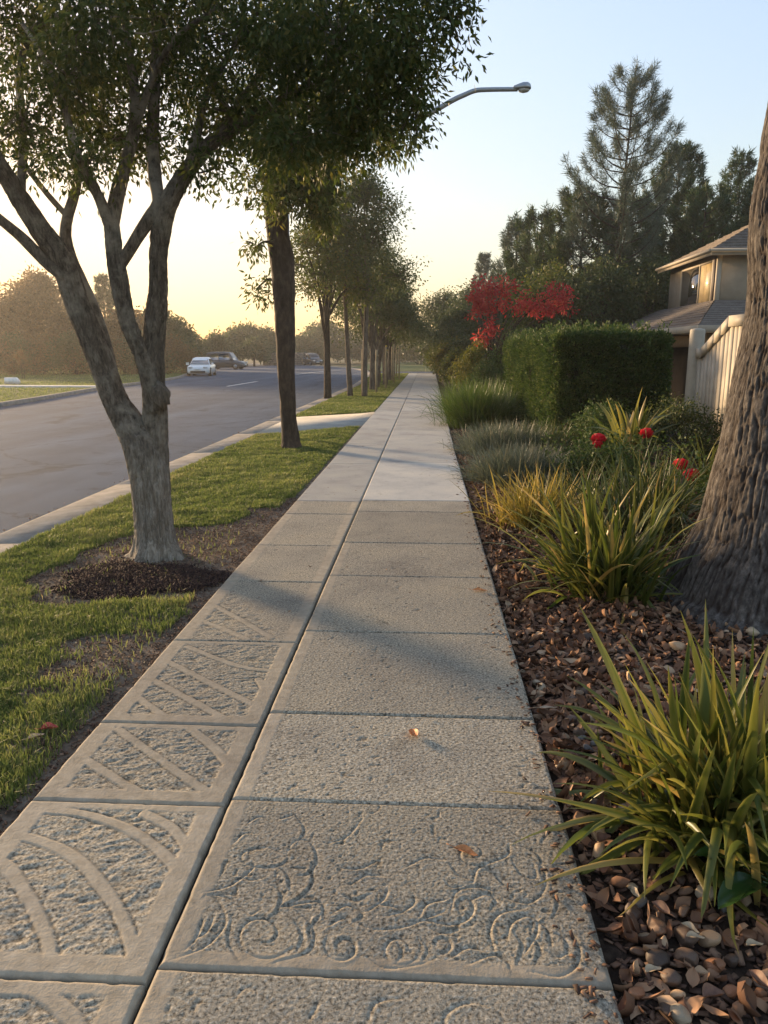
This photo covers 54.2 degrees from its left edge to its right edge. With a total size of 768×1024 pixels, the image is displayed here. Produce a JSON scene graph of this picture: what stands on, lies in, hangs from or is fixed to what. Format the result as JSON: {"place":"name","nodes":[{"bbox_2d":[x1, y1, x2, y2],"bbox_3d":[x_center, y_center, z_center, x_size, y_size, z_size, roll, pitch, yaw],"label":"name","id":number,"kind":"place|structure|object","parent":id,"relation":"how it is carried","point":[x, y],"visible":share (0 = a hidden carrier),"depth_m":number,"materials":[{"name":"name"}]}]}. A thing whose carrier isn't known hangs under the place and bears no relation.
{"place":"outdoors","nodes":[
{"label":"outdoors","id":0,"kind":"place"},
{"bbox_2d":[0,367,186,401],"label":"lawn","id":1,"kind":"structure","parent":0,"point":[46,380],"depth_m":42.87,"materials":[{"name":"green plant"}]},
{"bbox_2d":[0,329,25,374],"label":"bush","id":2,"kind":"object","parent":1,"relation":"on","point":[10,367],"visible":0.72,"depth_m":55.87,"materials":[{"name":"green plant"}]},
{"bbox_2d":[0,291,42,368],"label":"broadleaf tree","id":3,"kind":"object","parent":1,"relation":"on","point":[8,322],"visible":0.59,"depth_m":65.50,"materials":[{"name":"green plant"}]},
{"bbox_2d":[0,327,51,374],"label":"bush","id":4,"kind":"object","parent":1,"relation":"on","point":[17,341],"visible":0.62,"depth_m":56.50,"materials":[{"name":"green plant"}]},
{"bbox_2d":[0,261,64,370],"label":"broadleaf tree","id":5,"kind":"object","parent":1,"relation":"on","point":[37,294],"visible":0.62,"depth_m":67.47,"materials":[{"name":"green plant"}]},
{"bbox_2d":[9,329,87,374],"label":"bush","id":6,"kind":"object","parent":1,"relation":"on","point":[42,339],"visible":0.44,"depth_m":57.03,"materials":[{"name":"green plant"}]},
{"bbox_2d":[36,300,75,340],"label":"broadleaf tree","id":7,"kind":"object","parent":1,"relation":"on","point":[60,321],"visible":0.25,"depth_m":63.98,"materials":[{"name":"green plant"}]},
{"bbox_2d":[71,327,138,373],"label":"bush","id":8,"kind":"object","parent":1,"relation":"on","point":[116,342],"visible":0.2,"depth_m":58.18,"materials":[{"name":"green plant"}]},
{"bbox_2d":[93,272,116,320],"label":"pine tree","id":9,"kind":"object","parent":1,"relation":"on","point":[103,291],"visible":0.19,"depth_m":74.11,"materials":[{"name":"green plant"}]},
{"bbox_2d":[102,305,143,370],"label":"broadleaf tree","id":10,"kind":"object","parent":1,"relation":"on","point":[113,324],"visible":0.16,"depth_m":62.75,"materials":[{"name":"green plant"}]},
{"bbox_2d":[110,325,185,373],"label":"bush","id":11,"kind":"object","parent":1,"relation":"on","point":[126,358],"visible":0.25,"depth_m":58.34,"materials":[{"name":"green plant"}]},
{"bbox_2d":[134,302,193,366],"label":"broadleaf tree","id":12,"kind":"object","parent":1,"relation":"on","point":[172,322],"visible":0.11,"depth_m":68.82,"materials":[{"name":"green plant"}]},
{"bbox_2d":[132,328,206,373],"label":"bush","id":13,"kind":"object","parent":1,"relation":"on","point":[174,346],"visible":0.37,"depth_m":61.31,"materials":[{"name":"green plant"}]},
{"bbox_2d":[178,316,199,369],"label":"broadleaf tree","id":14,"kind":"object","parent":1,"relation":"on","point":[189,332],"visible":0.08,"depth_m":74.72,"materials":[{"name":"green plant"}]},
{"bbox_2d":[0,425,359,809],"bbox_3d":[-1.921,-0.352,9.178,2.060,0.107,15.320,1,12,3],"label":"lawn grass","id":15,"kind":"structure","parent":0,"point":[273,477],"depth_m":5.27,"materials":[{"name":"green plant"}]},
{"bbox_2d":[0,364,360,533],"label":"road","id":16,"kind":"structure","parent":0,"point":[56,453],"depth_m":17.00,"materials":[{"name":"grey asphalt"}]},
{"bbox_2d":[0,366,186,406],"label":"kerb","id":17,"kind":"structure","parent":16,"relation":"on","point":[27,400],"depth_m":29.05,"materials":[{"name":"concrete"}]},
{"bbox_2d":[186,357,215,375],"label":"parked car","id":18,"kind":"object","parent":16,"relation":"on","point":[202,365],"visible":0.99,"depth_m":57.35,"materials":[{"name":"white paint"}]},
{"bbox_2d":[200,326,243,360],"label":"broadleaf tree","id":19,"kind":"object","parent":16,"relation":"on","point":[216,342],"visible":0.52,"depth_m":101.61,"materials":[{"name":"green plant"}]},
{"bbox_2d":[206,352,247,368],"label":"parked car","id":20,"kind":"object","parent":16,"relation":"on","point":[225,360],"visible":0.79,"depth_m":82.64,"materials":[{"name":"grey paint"}]},
{"bbox_2d":[219,318,275,364],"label":"broadleaf tree","id":21,"kind":"object","parent":16,"relation":"on","point":[238,334],"visible":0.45,"depth_m":108.79,"materials":[{"name":"green plant"}]},
{"bbox_2d":[0,426,361,835],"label":"lawn soil","id":22,"kind":"structure","parent":0,"point":[9,816],"depth_m":4.20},
{"bbox_2d":[46,558,231,601],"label":"bark mulch","id":23,"kind":"object","parent":22,"relation":"on","point":[174,576],"visible":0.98,"depth_m":5.29,"materials":[{"name":"brown wood"}]},
{"bbox_2d":[0,497,296,834],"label":"bark crumbs","id":24,"kind":"object","parent":22,"relation":"on","point":[204,554],"visible":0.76,"depth_m":4.90,"materials":[{"name":"brown wood"}]},
{"bbox_2d":[0,0,494,563],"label":"street tree","id":25,"kind":"object","parent":22,"relation":"on","point":[286,40],"visible":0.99,"depth_m":5.17,"materials":[{"name":"green plant"}]},
{"bbox_2d":[191,0,445,448],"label":"street tree","id":26,"kind":"object","parent":22,"relation":"on","point":[318,213],"visible":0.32,"depth_m":12.05,"materials":[{"name":"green plant"}]},
{"bbox_2d":[287,82,530,235],"bbox_3d":[0.325,-4.310,13.403,4.325,6.073,0.200,1,12,3],"label":"street lamp","id":27,"kind":"object","parent":22,"relation":"on","point":[523,87],"visible":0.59,"depth_m":12.70,"materials":[{"name":"metal"}]},
{"bbox_2d":[0,373,623,1023],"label":"sidewalk","id":28,"kind":"structure","parent":0,"point":[338,881],"depth_m":2.59,"materials":[{"name":"concrete"}]},
{"bbox_2d":[448,442,617,1023],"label":"stray chips","id":29,"kind":"object","parent":28,"relation":"on","point":[590,990],"visible":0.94,"depth_m":2.22,"materials":[{"name":"brown plant"}]},
{"bbox_2d":[258,412,373,433],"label":"walkway","id":30,"kind":"structure","parent":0,"point":[323,421],"depth_m":17.65,"materials":[{"name":"concrete"}]},
{"bbox_2d":[241,355,430,415],"bbox_3d":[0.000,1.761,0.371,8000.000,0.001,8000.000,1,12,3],"label":"ground","id":31,"kind":"structure","parent":0,"point":[343,364],"depth_m":146.60,"materials":[{"name":"green plant"}]},
{"bbox_2d":[0,383,359,552],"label":"kerb","id":32,"kind":"structure","parent":31,"relation":"on","point":[20,534],"depth_m":8.29,"materials":[{"name":"concrete"}]},
{"bbox_2d":[238,335,271,365],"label":"broadleaf tree","id":33,"kind":"object","parent":31,"relation":"on","point":[252,348],"visible":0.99,"depth_m":101.89,"materials":[{"name":"green plant"}]},
{"bbox_2d":[295,331,330,362],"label":"broadleaf tree","id":34,"kind":"object","parent":31,"relation":"on","point":[310,343],"visible":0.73,"depth_m":130.76,"materials":[{"name":"green plant"}]},
{"bbox_2d":[297,318,356,363],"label":"broadleaf tree","id":35,"kind":"object","parent":31,"relation":"on","point":[316,330],"visible":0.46,"depth_m":135.39,"materials":[{"name":"green plant"}]},
{"bbox_2d":[330,326,368,362],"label":"broadleaf tree","id":36,"kind":"object","parent":31,"relation":"on","point":[355,354],"visible":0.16,"depth_m":145.34,"materials":[{"name":"green plant"}]},
{"bbox_2d":[296,373,408,416],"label":"lawn grass","id":37,"kind":"structure","parent":0,"point":[356,402],"depth_m":24.63,"materials":[{"name":"green plant"}]},
{"bbox_2d":[266,206,390,398],"bbox_3d":[-2.016,-7.577,26.627,4.293,7.203,3.780,4,13,19],"label":"street tree","id":38,"kind":"object","parent":37,"relation":"on","point":[319,286],"visible":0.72,"depth_m":26.25,"materials":[{"name":"green plant"}]},
{"bbox_2d":[297,156,432,395],"bbox_3d":[-0.817,-8.450,27.440,5.258,8.584,4.972,1,12,3],"label":"street tree","id":39,"kind":"object","parent":37,"relation":"on","point":[370,189],"visible":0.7,"depth_m":26.71,"materials":[{"name":"green plant"}]},
{"bbox_2d":[316,260,420,386],"bbox_3d":[-0.686,-9.138,35.414,4.914,6.643,5.134,1,12,3],"label":"street tree","id":40,"kind":"object","parent":37,"relation":"on","point":[385,326],"visible":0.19,"depth_m":35.42,"materials":[{"name":"green plant"}]},
{"bbox_2d":[329,242,429,389],"bbox_3d":[-0.606,-8.638,32.536,4.384,6.843,4.416,12,17,44],"label":"street tree","id":41,"kind":"object","parent":37,"relation":"on","point":[375,315],"visible":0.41,"depth_m":32.47,"materials":[{"name":"green plant"}]},
{"bbox_2d":[360,272,418,384],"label":"street tree","id":42,"kind":"object","parent":37,"relation":"on","point":[386,337],"visible":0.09,"depth_m":38.51,"materials":[{"name":"green plant"}]},
{"bbox_2d":[350,287,434,381],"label":"street tree","id":43,"kind":"object","parent":37,"relation":"on","point":[377,341],"visible":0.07,"depth_m":42.08,"materials":[{"name":"green plant"}]},
{"bbox_2d":[0,0,767,350],"label":"sky","id":44,"kind":"structure","parent":0,"point":[499,154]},
{"bbox_2d":[351,362,433,370],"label":"end lawn","id":45,"kind":"structure","parent":0,"point":[411,366],"depth_m":89.80,"materials":[{"name":"green plant"}]},
{"bbox_2d":[395,319,434,364],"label":"broadleaf tree","id":46,"kind":"object","parent":45,"relation":"on","point":[405,354],"visible":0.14,"depth_m":114.91,"materials":[{"name":"green plant"}]},
{"bbox_2d":[431,371,767,1023],"bbox_3d":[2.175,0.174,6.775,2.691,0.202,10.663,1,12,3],"label":"leaf litter","id":47,"kind":"object","parent":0,"point":[749,1001],"visible":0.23,"depth_m":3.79,"materials":[{"name":"brown plant"}]},
{"bbox_2d":[412,285,459,354],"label":"broadleaf tree","id":48,"kind":"object","parent":47,"relation":"on","point":[429,307],"visible":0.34,"depth_m":66.94,"materials":[{"name":"green plant"}]},
{"bbox_2d":[429,335,460,385],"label":"shrub","id":49,"kind":"object","parent":47,"relation":"on","point":[439,355],"visible":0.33,"depth_m":37.84,"materials":[{"name":"green plant"}]},
{"bbox_2d":[437,345,470,391],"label":"shrub","id":50,"kind":"object","parent":47,"relation":"on","point":[447,364],"visible":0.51,"depth_m":32.05,"materials":[{"name":"green plant"}]},
{"bbox_2d":[425,297,487,377],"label":"broadleaf tree","id":51,"kind":"object","parent":47,"relation":"on","point":[458,312],"visible":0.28,"depth_m":46.01,"materials":[{"name":"green plant"}]},
{"bbox_2d":[428,318,487,371],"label":"shrub","id":52,"kind":"object","parent":47,"relation":"on","point":[453,333],"visible":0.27,"depth_m":41.42,"materials":[{"name":"green plant"}]},
{"bbox_2d":[435,331,486,385],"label":"shrub","id":53,"kind":"object","parent":47,"relation":"on","point":[465,342],"visible":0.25,"depth_m":35.72,"materials":[{"name":"green plant"}]},
{"bbox_2d":[400,372,523,429],"bbox_3d":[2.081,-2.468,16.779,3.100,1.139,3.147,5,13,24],"label":"ornamental grass","id":54,"kind":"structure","parent":47,"relation":"on","point":[471,406],"depth_m":16.35,"materials":[{"name":"green plant"}]},
{"bbox_2d":[430,278,496,351],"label":"broadleaf tree","id":55,"kind":"object","parent":47,"relation":"on","point":[461,294],"visible":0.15,"depth_m":59.26,"materials":[{"name":"green plant"}]},
{"bbox_2d":[448,338,491,392],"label":"shrub","id":56,"kind":"object","parent":47,"relation":"on","point":[464,368],"visible":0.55,"depth_m":23.24,"materials":[{"name":"green plant"}]},
{"bbox_2d":[464,252,496,352],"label":"pine tree","id":57,"kind":"object","parent":47,"relation":"on","point":[482,258],"visible":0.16,"depth_m":66.52,"materials":[{"name":"green plant"}]},
{"bbox_2d":[461,355,503,395],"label":"shrub","id":58,"kind":"object","parent":47,"relation":"on","point":[487,372],"visible":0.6,"depth_m":22.50,"materials":[{"name":"green plant"}]},
{"bbox_2d":[437,418,569,459],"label":"ornamental grass","id":59,"kind":"object","parent":47,"relation":"on","point":[488,436],"depth_m":11.96,"materials":[{"name":"green plant"}]},
{"bbox_2d":[475,209,534,367],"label":"pine tree","id":60,"kind":"object","parent":47,"relation":"on","point":[510,235],"visible":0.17,"depth_m":44.20,"materials":[{"name":"green plant"}]},
{"bbox_2d":[427,436,597,494],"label":"ornamental grass","id":61,"kind":"object","parent":47,"relation":"on","point":[499,464],"depth_m":9.24,"materials":[{"name":"green plant"}]},
{"bbox_2d":[478,320,551,382],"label":"dark shrub","id":62,"kind":"object","parent":47,"relation":"on","point":[497,356],"visible":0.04,"depth_m":23.01,"materials":[{"name":"green plant"}]},
{"bbox_2d":[464,273,579,363],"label":"red tree","id":63,"kind":"object","parent":47,"relation":"on","point":[482,304],"visible":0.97,"depth_m":23.52,"materials":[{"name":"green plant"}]},
{"bbox_2d":[452,459,613,533],"bbox_3d":[1.424,-0.167,7.048,1.655,0.646,1.384,1,12,3],"label":"grass clump","id":64,"kind":"object","parent":47,"relation":"on","point":[520,504],"visible":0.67,"depth_m":6.97,"materials":[{"name":"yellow plant"}]},
{"bbox_2d":[493,201,577,353],"bbox_3d":[8.445,-11.604,40.019,5.228,9.433,4.856,-8,14,-33],"label":"pine tree","id":65,"kind":"object","parent":47,"relation":"on","point":[524,250],"visible":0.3,"depth_m":39.23,"materials":[{"name":"green plant"}]},
{"bbox_2d":[493,257,588,356],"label":"broadleaf tree","id":66,"kind":"object","parent":47,"relation":"on","point":[549,275],"visible":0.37,"depth_m":34.10,"materials":[{"name":"green plant"}]},
{"bbox_2d":[492,416,607,457],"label":"ornamental grass","id":67,"kind":"object","parent":47,"relation":"on","point":[560,440],"depth_m":11.67,"materials":[{"name":"green plant"}]},
{"bbox_2d":[511,454,634,515],"bbox_3d":[2.009,-0.314,7.712,1.493,0.659,1.442,5,13,24],"label":"grass clump","id":68,"kind":"object","parent":47,"relation":"on","point":[581,488],"visible":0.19,"depth_m":7.72,"materials":[{"name":"green plant"}]},
{"bbox_2d":[506,181,645,330],"bbox_3d":[9.534,-11.376,38.053,6.966,9.796,6.542,-1,12,-6],"label":"pine tree","id":69,"kind":"object","parent":47,"relation":"on","point":[554,249],"visible":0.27,"depth_m":36.60,"materials":[{"name":"green plant"}]},
{"bbox_2d":[526,239,649,333],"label":"broadleaf tree","id":70,"kind":"object","parent":47,"relation":"on","point":[601,280],"visible":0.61,"depth_m":31.81,"materials":[{"name":"green plant"}]},
{"bbox_2d":[471,465,706,623],"bbox_3d":[1.443,0.159,4.939,1.709,0.878,1.502,-8,14,-34],"label":"flax plant","id":71,"kind":"object","parent":47,"relation":"on","point":[598,561],"visible":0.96,"depth_m":4.89,"materials":[{"name":"green plant"}]},
{"bbox_2d":[502,319,676,445],"bbox_3d":[3.954,-2.828,15.800,2.273,2.256,6.230,0,12,0],"label":"hedge","id":72,"kind":"object","parent":47,"relation":"on","point":[558,373],"visible":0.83,"depth_m":12.93,"materials":[{"name":"green plant"}]},
{"bbox_2d":[539,438,651,488],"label":"shrub","id":73,"kind":"object","parent":47,"relation":"on","point":[586,456],"visible":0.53,"depth_m":8.85,"materials":[{"name":"green plant"}]},
{"bbox_2d":[547,395,655,455],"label":"shrub","id":74,"kind":"object","parent":47,"relation":"on","point":[601,416],"visible":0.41,"depth_m":11.59,"materials":[{"name":"green plant"}]},
{"bbox_2d":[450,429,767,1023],"bbox_3d":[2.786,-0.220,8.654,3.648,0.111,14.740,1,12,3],"label":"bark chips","id":75,"kind":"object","parent":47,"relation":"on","point":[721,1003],"visible":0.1,"depth_m":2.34,"materials":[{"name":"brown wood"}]},
{"bbox_2d":[540,417,702,488],"bbox_3d":[3.109,-0.672,9.273,2.453,0.996,1.984,1,12,3],"label":"rose bush","id":76,"kind":"object","parent":47,"relation":"on","point":[600,438],"visible":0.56,"depth_m":8.99,"materials":[{"name":"green plant"}]},
{"bbox_2d":[556,57,689,275],"bbox_3d":[11.104,-13.367,35.151,5.974,14.895,6.387,1,12,4],"label":"pine tree","id":77,"kind":"object","parent":47,"relation":"on","point":[654,107],"visible":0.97,"depth_m":34.25,"materials":[{"name":"green plant"}]},
{"bbox_2d":[491,599,767,953],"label":"flax plant","id":78,"kind":"object","parent":47,"relation":"on","point":[706,767],"visible":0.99,"depth_m":2.40,"materials":[{"name":"green plant"}]},
{"bbox_2d":[584,389,679,448],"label":"cordyline plant","id":79,"kind":"object","parent":47,"relation":"on","point":[636,420],"visible":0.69,"depth_m":9.97,"materials":[{"name":"green plant"}]},
{"bbox_2d":[566,431,714,545],"bbox_3d":[2.410,-0.249,6.721,1.804,0.940,1.825,1,12,3],"label":"grass clump","id":80,"kind":"object","parent":47,"relation":"on","point":[649,501],"visible":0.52,"depth_m":6.64,"materials":[{"name":"green plant"}]},
{"bbox_2d":[590,438,710,511],"bbox_3d":[2.888,-0.276,7.598,1.718,0.981,1.066,1,12,3],"label":"rose bush","id":81,"kind":"object","parent":47,"relation":"on","point":[702,476],"visible":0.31,"depth_m":7.45,"materials":[{"name":"green plant"}]},
{"bbox_2d":[647,914,666,935],"bbox_3d":[0.763,1.159,2.102,0.049,0.033,0.083,0,0,2],"label":"pebble","id":82,"kind":"object","parent":47,"relation":"on","point":[656,924],"visible":0.94,"depth_m":2.08,"materials":[{"name":"brown stone"}]},
{"bbox_2d":[645,948,670,970],"bbox_3d":[0.723,1.186,1.986,0.065,0.049,0.056,6,17,-10],"label":"pebble","id":83,"kind":"object","parent":47,"relation":"on","point":[657,957],"visible":0.88,"depth_m":1.97,"materials":[{"name":"stone"}]},
{"bbox_2d":[660,968,681,986],"bbox_3d":[0.738,1.195,1.926,0.050,0.034,0.048,0,12,2],"label":"pebble","id":84,"kind":"object","parent":47,"relation":"on","point":[671,978],"visible":0.99,"depth_m":1.91,"materials":[{"name":"stone"}]},
{"bbox_2d":[626,388,723,462],"bbox_3d":[4.374,-1.198,11.003,1.689,1.214,1.788,1,12,3],"label":"shrub","id":85,"kind":"object","parent":47,"relation":"on","point":[682,414],"visible":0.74,"depth_m":10.88,"materials":[{"name":"green plant"}]},
{"bbox_2d":[670,1003,691,1023],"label":"pebble","id":86,"kind":"object","parent":47,"relation":"on","point":[681,1014],"visible":0.91,"depth_m":1.80,"materials":[{"name":"beige stone"}]},
{"bbox_2d":[643,430,719,493],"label":"cordyline plant","id":87,"kind":"object","parent":47,"relation":"on","point":[707,472],"visible":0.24,"depth_m":8.21,"materials":[{"name":"green plant"}]},
{"bbox_2d":[674,924,698,946],"bbox_3d":[0.834,1.171,2.069,0.059,0.051,0.068,-9,0,-44],"label":"pebble","id":88,"kind":"object","parent":47,"relation":"on","point":[681,931],"visible":0.79,"depth_m":2.05,"materials":[{"name":"stone"}]},
{"bbox_2d":[674,947,698,968],"bbox_3d":[0.804,1.185,1.992,0.064,0.048,0.055,-12,-6,44],"label":"pebble","id":89,"kind":"object","parent":47,"relation":"on","point":[691,957],"visible":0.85,"depth_m":1.98,"materials":[{"name":"stone"}]},
{"bbox_2d":[649,103,767,640],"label":"pine tree","id":90,"kind":"object","parent":47,"relation":"on","point":[724,574],"visible":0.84,"depth_m":4.46,"materials":[{"name":"brown plant"}]},
{"bbox_2d":[698,930,720,947],"bbox_3d":[0.894,1.174,2.064,0.066,0.037,0.047,-33,13,32],"label":"pebble","id":91,"kind":"object","parent":47,"relation":"on","point":[712,938],"visible":0.94,"depth_m":2.05,"materials":[{"name":"beige stone"}]},
{"bbox_2d":[696,982,723,996],"bbox_3d":[0.794,1.171,1.830,0.078,0.021,0.035,0,12,0],"label":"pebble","id":92,"kind":"object","parent":47,"relation":"on","point":[708,989],"visible":1,"depth_m":1.84,"materials":[{"name":"grey stone"}]},
{"bbox_2d":[681,314,744,457],"bbox_3d":[4.782,-1.146,8.258,0.230,2.240,8.197,1,12,3],"label":"fence","id":93,"kind":"object","parent":47,"relation":"on","point":[711,363],"visible":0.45,"depth_m":11.25,"materials":[{"name":"beige paint"}]},
{"bbox_2d":[694,816,767,908],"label":"broadleaf plant","id":94,"kind":"object","parent":47,"relation":"on","point":[744,885],"visible":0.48,"depth_m":2.15,"materials":[{"name":"green plant"}]},
{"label":"yard ground","id":95,"kind":"structure","parent":0,"visible":0},
{"bbox_2d":[579,192,679,319],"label":"pine tree","id":96,"kind":"object","parent":95,"relation":"on","point":[641,226],"visible":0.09,"depth_m":39.18,"materials":[{"name":"green plant"}]},
{"bbox_2d":[594,244,679,324],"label":"broadleaf tree","id":97,"kind":"object","parent":95,"relation":"on","point":[657,300],"visible":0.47,"depth_m":33.41,"materials":[{"name":"green plant"}]},
{"bbox_2d":[626,137,717,303],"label":"pine tree","id":98,"kind":"object","parent":95,"relation":"on","point":[695,163],"visible":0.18,"depth_m":41.14,"materials":[{"name":"green plant"}]},
{"bbox_2d":[622,225,747,399],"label":"house","id":99,"kind":"structure","parent":95,"relation":"on","point":[708,288],"depth_m":25.84,"materials":[{"name":"beige paint"}]},
{"bbox_2d":[679,257,716,308],"bbox_3d":[11.486,-8.234,27.564,0.081,1.720,3.570,1,12,3],"label":"window","id":100,"kind":"structure","parent":99,"relation":"in","point":[697,283],"depth_m":27.37,"materials":[{"name":"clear glass"}]},
{"bbox_2d":[642,178,747,306],"bbox_3d":[16.312,-11.927,39.501,5.931,10.284,6.175,1,12,3],"label":"pine tree","id":101,"kind":"object","parent":95,"relation":"on","point":[680,245],"visible":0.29,"depth_m":38.10,"materials":[{"name":"green plant"}]},
{"bbox_2d":[706,144,758,242],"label":"pine tree","id":102,"kind":"object","parent":95,"relation":"on","point":[742,175],"visible":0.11,"depth_m":43.56,"materials":[{"name":"green plant"}]},
{"bbox_2d":[731,179,754,228],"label":"pine tree","id":103,"kind":"object","parent":95,"relation":"on","point":[744,210],"visible":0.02,"depth_m":40.60,"materials":[{"name":"green plant"}]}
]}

